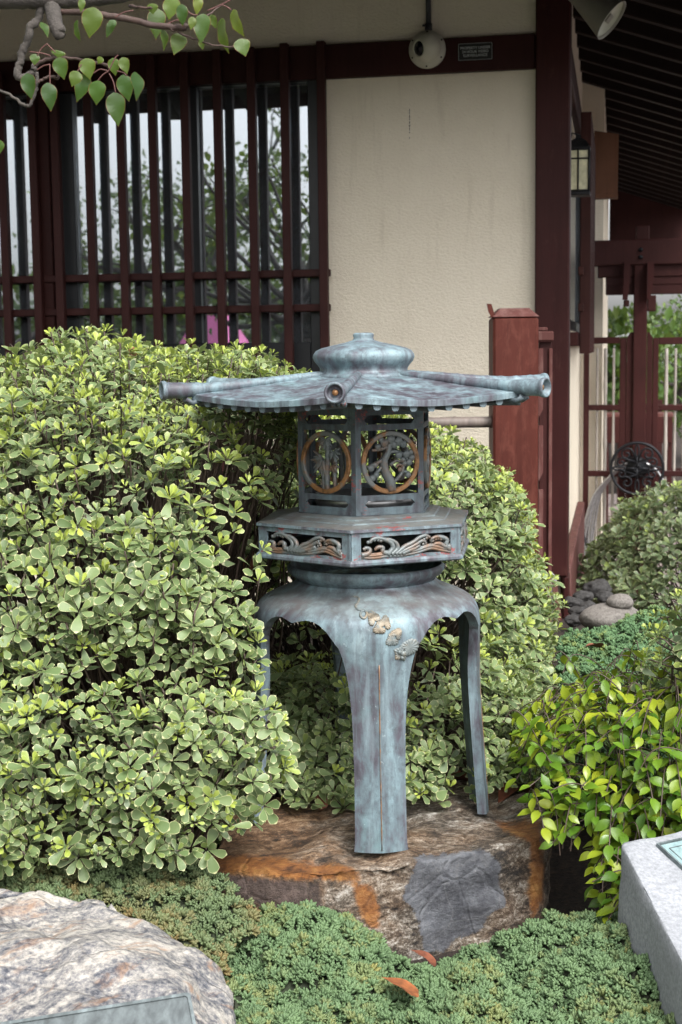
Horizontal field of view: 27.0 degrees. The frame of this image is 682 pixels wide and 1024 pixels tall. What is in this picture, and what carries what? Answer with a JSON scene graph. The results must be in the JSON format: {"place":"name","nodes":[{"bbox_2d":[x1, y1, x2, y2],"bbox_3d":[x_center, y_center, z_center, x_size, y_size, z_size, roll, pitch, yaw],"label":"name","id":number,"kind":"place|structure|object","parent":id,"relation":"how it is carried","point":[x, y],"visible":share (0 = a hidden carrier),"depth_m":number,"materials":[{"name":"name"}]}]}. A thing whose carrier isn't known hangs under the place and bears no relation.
{"place":"outdoors","nodes":[
{"label":"outdoors","id":0,"kind":"place"},
{"bbox_2d":[1,402,681,1009],"bbox_3d":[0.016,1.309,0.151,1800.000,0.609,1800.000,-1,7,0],"label":"ground","id":1,"kind":"structure","parent":0,"point":[569,880],"depth_m":3.42,"materials":[{"name":"brown soil"}]},
{"bbox_2d":[0,889,235,1023],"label":"boulder","id":2,"kind":"object","parent":1,"relation":"on","point":[63,960],"visible":1,"depth_m":2.27,"materials":[{"name":"white stone"}]},
{"bbox_2d":[0,0,249,152],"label":"pear tree","id":3,"kind":"object","parent":1,"relation":"on","point":[92,20],"visible":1,"depth_m":2.38,"materials":[{"name":"green plant"}]},
{"bbox_2d":[0,837,262,983],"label":"juniper groundcover","id":4,"kind":"object","parent":1,"relation":"on","point":[191,905],"visible":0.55,"depth_m":2.79,"materials":[{"name":"green plant"}]},
{"bbox_2d":[0,323,327,882],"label":"clipped shrub","id":5,"kind":"object","parent":1,"relation":"on","point":[141,635],"visible":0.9,"depth_m":2.92,"materials":[{"name":"green plant"}]},
{"bbox_2d":[243,551,258,570],"bbox_3d":[-0.224,0.123,3.541,0.040,0.055,0.029,10,1,-7],"label":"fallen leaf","id":6,"kind":"object","parent":5,"relation":"on","point":[251,566],"visible":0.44,"depth_m":3.54,"materials":[{"name":"plant"}]},
{"bbox_2d":[0,0,681,628],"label":"house","id":7,"kind":"structure","parent":1,"relation":"on","point":[300,184],"depth_m":5.71,"materials":[{"name":"beige paint"}]},
{"bbox_2d":[0,40,330,614],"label":"window","id":8,"kind":"structure","parent":7,"relation":"in","point":[58,278],"depth_m":5.76,"materials":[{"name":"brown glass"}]},
{"bbox_2d":[422,0,431,30],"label":"conduit pipe","id":9,"kind":"object","parent":7,"relation":"attached to","point":[427,25],"visible":0.88,"depth_m":5.49,"materials":[{"name":"black metal"}]},
{"bbox_2d":[409,30,445,68],"bbox_3d":[0.327,-1.782,5.458,0.144,0.144,0.108,1,7,11],"label":"security camera","id":10,"kind":"object","parent":7,"relation":"attached to","point":[427,49],"visible":1,"depth_m":5.45,"materials":[{"name":"beige plastic"}]},
{"bbox_2d":[458,42,492,60],"bbox_3d":[0.516,-1.770,5.465,0.132,0.065,0.005,1,7,11],"label":"warning sign","id":11,"kind":"object","parent":7,"relation":"attached to","point":[475,51],"visible":1,"depth_m":5.46,"materials":[{"name":"grey metal"}]},
{"bbox_2d":[571,132,590,197],"bbox_3d":[0.985,-1.449,5.923,0.106,0.262,0.100,1,7,11],"label":"wall lamp","id":12,"kind":"object","parent":7,"relation":"attached to","point":[580,164],"visible":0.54,"depth_m":5.88,"materials":[{"name":"beige glass"}]},
{"bbox_2d":[570,112,595,353],"bbox_3d":[1.271,-1.384,7.492,0.126,1.081,2.165,1,7,11],"label":"window","id":13,"kind":"structure","parent":7,"relation":"in","point":[582,289],"depth_m":6.52,"materials":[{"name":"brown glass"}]},
{"bbox_2d":[569,0,625,39],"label":"spotlight","id":14,"kind":"object","parent":7,"relation":"hanging from","point":[601,18],"visible":1,"depth_m":4.88,"materials":[{"name":"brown metal"}]},
{"bbox_2d":[594,131,618,199],"bbox_3d":[1.439,-1.884,7.723,0.133,0.356,0.118,1,7,11],"label":"wooden box","id":15,"kind":"object","parent":7,"relation":"attached to","point":[606,175],"visible":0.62,"depth_m":7.67,"materials":[{"name":"brown wood"}]},
{"bbox_2d":[583,225,681,593],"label":"gateway","id":16,"kind":"object","parent":7,"relation":"attached to","point":[643,268],"visible":0.88,"depth_m":8.26,"materials":[{"name":"red wood"}]},
{"bbox_2d":[588,332,632,587],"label":"garden gate","id":17,"kind":"structure","parent":16,"relation":"attached to","point":[624,407],"depth_m":8.38,"materials":[{"name":"brown wood"}]},
{"bbox_2d":[609,441,664,494],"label":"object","id":18,"kind":"object","parent":16,"relation":"attached to","point":[637,467],"visible":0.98,"depth_m":8.26,"materials":[{"name":"black metal"}]},
{"bbox_2d":[584,462,679,574],"bbox_3d":[1.688,0.155,8.286,0.579,0.907,0.282,1,7,11],"label":"garden hose","id":19,"kind":"object","parent":18,"relation":"hanging from","point":[594,502],"visible":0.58,"depth_m":8.41,"materials":[{"name":"rubber"}]},
{"bbox_2d":[645,332,681,582],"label":"garden gate","id":20,"kind":"structure","parent":16,"relation":"attached to","point":[653,344],"depth_m":8.33,"materials":[{"name":"brown wood"}]},
{"bbox_2d":[157,414,568,849],"bbox_3d":[0.091,0.237,3.901,1.295,1.133,1.461,-1,7,0],"label":"clipped shrub","id":21,"kind":"object","parent":1,"relation":"on","point":[522,642],"visible":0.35,"depth_m":3.77,"materials":[{"name":"green plant"}]},
{"bbox_2d":[212,778,554,960],"bbox_3d":[0.099,0.882,3.267,0.779,0.385,0.623,-1,7,0],"label":"boulder","id":22,"kind":"object","parent":1,"relation":"on","point":[458,873],"visible":0.52,"depth_m":3.06,"materials":[{"name":"brown stone"}]},
{"bbox_2d":[316,795,327,809],"bbox_3d":[-0.048,0.674,3.321,0.033,0.045,0.024,9,-24,-18],"label":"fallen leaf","id":23,"kind":"object","parent":22,"relation":"on","point":[319,797],"visible":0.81,"depth_m":3.31,"materials":[{"name":"green plant"}]},
{"bbox_2d":[159,333,550,852],"bbox_3d":[0.057,0.147,3.238,0.880,1.101,0.931,-1,7,0],"label":"garden lantern","id":24,"kind":"object","parent":22,"relation":"on","point":[370,594],"visible":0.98,"depth_m":3.06,"materials":[{"name":"teal metal"}]},
{"bbox_2d":[445,770,467,780],"bbox_3d":[0.290,0.653,3.527,0.108,0.044,0.078,5,8,39],"label":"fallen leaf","id":25,"kind":"object","parent":22,"relation":"on","point":[462,777],"visible":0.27,"depth_m":3.51,"materials":[{"name":"plant"}]},
{"bbox_2d":[498,781,534,802],"bbox_3d":[0.411,0.672,3.458,0.118,0.048,0.085,-4,7,-24],"label":"fallen leaf","id":26,"kind":"object","parent":22,"relation":"on","point":[503,795],"visible":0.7,"depth_m":3.45,"materials":[{"name":"brown plant"}]},
{"bbox_2d":[223,899,675,1023],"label":"juniper groundcover","id":27,"kind":"object","parent":1,"relation":"on","point":[306,961],"visible":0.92,"depth_m":2.62,"materials":[{"name":"green plant"}]},
{"bbox_2d":[383,977,418,997],"bbox_3d":[0.108,0.854,2.565,0.075,0.015,0.055,30,5,21],"label":"fallen leaf","id":28,"kind":"object","parent":27,"relation":"on","point":[408,987],"visible":1,"depth_m":2.57,"materials":[{"name":"orange plant"}]},
{"bbox_2d":[412,950,435,966],"bbox_3d":[0.165,0.888,2.841,0.060,0.017,0.044,39,9,20],"label":"fallen leaf","id":29,"kind":"object","parent":27,"relation":"on","point":[429,957],"visible":0.94,"depth_m":2.85,"materials":[{"name":"orange plant"}]},
{"bbox_2d":[410,304,553,620],"bbox_3d":[0.329,-0.081,5.018,0.842,1.286,0.192,-1,7,0],"label":"fence","id":30,"kind":"object","parent":1,"relation":"on","point":[520,439],"visible":0.49,"depth_m":4.91,"materials":[{"name":"red wood"}]},
{"bbox_2d":[552,583,561,620],"bbox_3d":[0.808,0.462,5.299,0.045,0.400,0.020,-1,7,0],"label":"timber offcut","id":31,"kind":"object","parent":1,"relation":"on","point":[555,589],"visible":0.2,"depth_m":5.28,"materials":[{"name":"brown wood"}]},
{"bbox_2d":[564,614,580,626],"bbox_3d":[0.805,0.379,4.925,0.061,0.045,0.057,-3,7,-20],"label":"rubble stone","id":32,"kind":"object","parent":1,"relation":"on","point":[571,620],"visible":0.82,"depth_m":4.91,"materials":[{"name":"grey stone"}]},
{"bbox_2d":[562,596,582,607],"bbox_3d":[0.859,0.337,5.275,0.081,0.050,0.066,-1,7,0],"label":"rubble stone","id":33,"kind":"object","parent":1,"relation":"on","point":[572,601],"visible":0.67,"depth_m":5.25,"materials":[{"name":"grey stone"}]},
{"bbox_2d":[567,606,584,615],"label":"rubble stone","id":34,"kind":"object","parent":1,"relation":"on","point":[576,610],"visible":0.54,"depth_m":5.05,"materials":[{"name":"grey stone"}]},
{"bbox_2d":[572,590,593,601],"bbox_3d":[0.915,0.322,5.373,0.082,0.054,0.067,-1,7,0],"label":"rubble stone","id":35,"kind":"object","parent":1,"relation":"on","point":[583,596],"visible":0.68,"depth_m":5.35,"materials":[{"name":"grey stone"}]},
{"bbox_2d":[580,600,594,608],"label":"rubble stone","id":36,"kind":"object","parent":1,"relation":"on","point":[588,603],"visible":0.42,"depth_m":5.16,"materials":[{"name":"grey stone"}]},
{"bbox_2d":[500,640,681,923],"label":"shrub","id":37,"kind":"object","parent":1,"relation":"on","point":[643,714],"visible":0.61,"depth_m":3.00,"materials":[{"name":"green plant"}]},
{"bbox_2d":[582,578,611,597],"bbox_3d":[1.022,0.306,5.673,0.123,0.076,0.102,-1,7,0],"label":"rubble stone","id":38,"kind":"object","parent":1,"relation":"on","point":[596,585],"visible":0.75,"depth_m":5.64,"materials":[{"name":"grey stone"}]},
{"bbox_2d":[595,590,612,602],"bbox_3d":[1.017,0.326,5.475,0.077,0.052,0.062,-1,7,0],"label":"rubble stone","id":39,"kind":"object","parent":1,"relation":"on","point":[601,596],"visible":0.75,"depth_m":5.45,"materials":[{"name":"grey stone"}]},
{"bbox_2d":[578,603,637,629],"bbox_3d":[0.891,0.351,4.691,0.211,0.103,0.182,-1,7,0],"label":"river stone","id":40,"kind":"object","parent":1,"relation":"on","point":[596,615],"visible":0.53,"depth_m":4.63,"materials":[{"name":"beige stone"}]},
{"bbox_2d":[606,594,633,608],"bbox_3d":[0.915,0.295,4.665,0.090,0.055,0.080,-1,7,0],"label":"river stone","id":41,"kind":"object","parent":40,"relation":"on","point":[621,601],"visible":1,"depth_m":4.64,"materials":[{"name":"beige stone"}]},
{"bbox_2d":[554,604,681,817],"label":"juniper groundcover","id":42,"kind":"object","parent":1,"relation":"on","point":[616,639],"visible":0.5,"depth_m":4.06,"materials":[{"name":"green plant"}]},
{"bbox_2d":[584,643,603,647],"bbox_3d":[0.721,0.385,4.076,0.066,0.030,0.044,-1,7,-4],"label":"fallen leaf","id":43,"kind":"object","parent":42,"relation":"on","point":[599,645],"visible":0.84,"depth_m":4.07,"materials":[{"name":"brown plant"}]},
{"bbox_2d":[615,295,681,439],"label":"garden tree","id":44,"kind":"object","parent":1,"relation":"on","point":[678,334],"visible":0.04,"depth_m":18.48,"materials":[{"name":"green plant"}]},
{"bbox_2d":[616,303,681,467],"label":"garden tree","id":45,"kind":"object","parent":1,"relation":"on","point":[679,381],"visible":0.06,"depth_m":16.65,"materials":[{"name":"green plant"}]},
{"bbox_2d":[618,831,681,1023],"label":"plaque pedestal","id":46,"kind":"object","parent":1,"relation":"on","point":[650,904],"visible":0.68,"depth_m":2.57,"materials":[{"name":"grey stone"}]},
{"bbox_2d":[631,589,681,734],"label":"clipped shrub","id":47,"kind":"object","parent":1,"relation":"on","point":[675,625],"visible":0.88,"depth_m":3.11,"materials":[{"name":"green plant"}]},
{"bbox_2d":[658,294,681,429],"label":"garden tree","id":48,"kind":"object","parent":1,"relation":"on","point":[679,417],"visible":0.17,"depth_m":18.07,"materials":[{"name":"green plant"}]},
{"bbox_2d":[562,494,681,618],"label":"gravel path","id":49,"kind":"structure","parent":0,"point":[609,502],"depth_m":12.41,"materials":[{"name":"grey gravel"}]},
{"bbox_2d":[576,479,681,613],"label":"clipped shrub","id":50,"kind":"object","parent":49,"relation":"on","point":[605,546],"visible":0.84,"depth_m":6.40,"materials":[{"name":"green plant"}]},
{"bbox_2d":[606,412,673,522],"bbox_3d":[2.449,-0.343,11.834,0.600,0.965,0.350,1,7,11],"label":"fence","id":51,"kind":"object","parent":49,"relation":"on","point":[660,433],"visible":0.27,"depth_m":11.64,"materials":[{"name":"red wood"}]},
{"bbox_2d":[607,400,681,503],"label":"fence","id":52,"kind":"object","parent":49,"relation":"on","point":[659,446],"visible":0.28,"depth_m":13.37,"materials":[{"name":"red wood"}]},
{"bbox_2d":[607,303,681,493],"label":"garden bush","id":53,"kind":"object","parent":49,"relation":"on","point":[618,318],"visible":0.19,"depth_m":14.44,"materials":[{"name":"green plant"}]},
{"bbox_2d":[608,199,681,331],"label":"sky","id":54,"kind":"structure","parent":0,"point":[613,300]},
{"bbox_2d":[612,332,680,378],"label":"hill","id":55,"kind":"structure","parent":0,"point":[628,334],"depth_m":58.87,"materials":[{"name":"green plant"}]}
]}

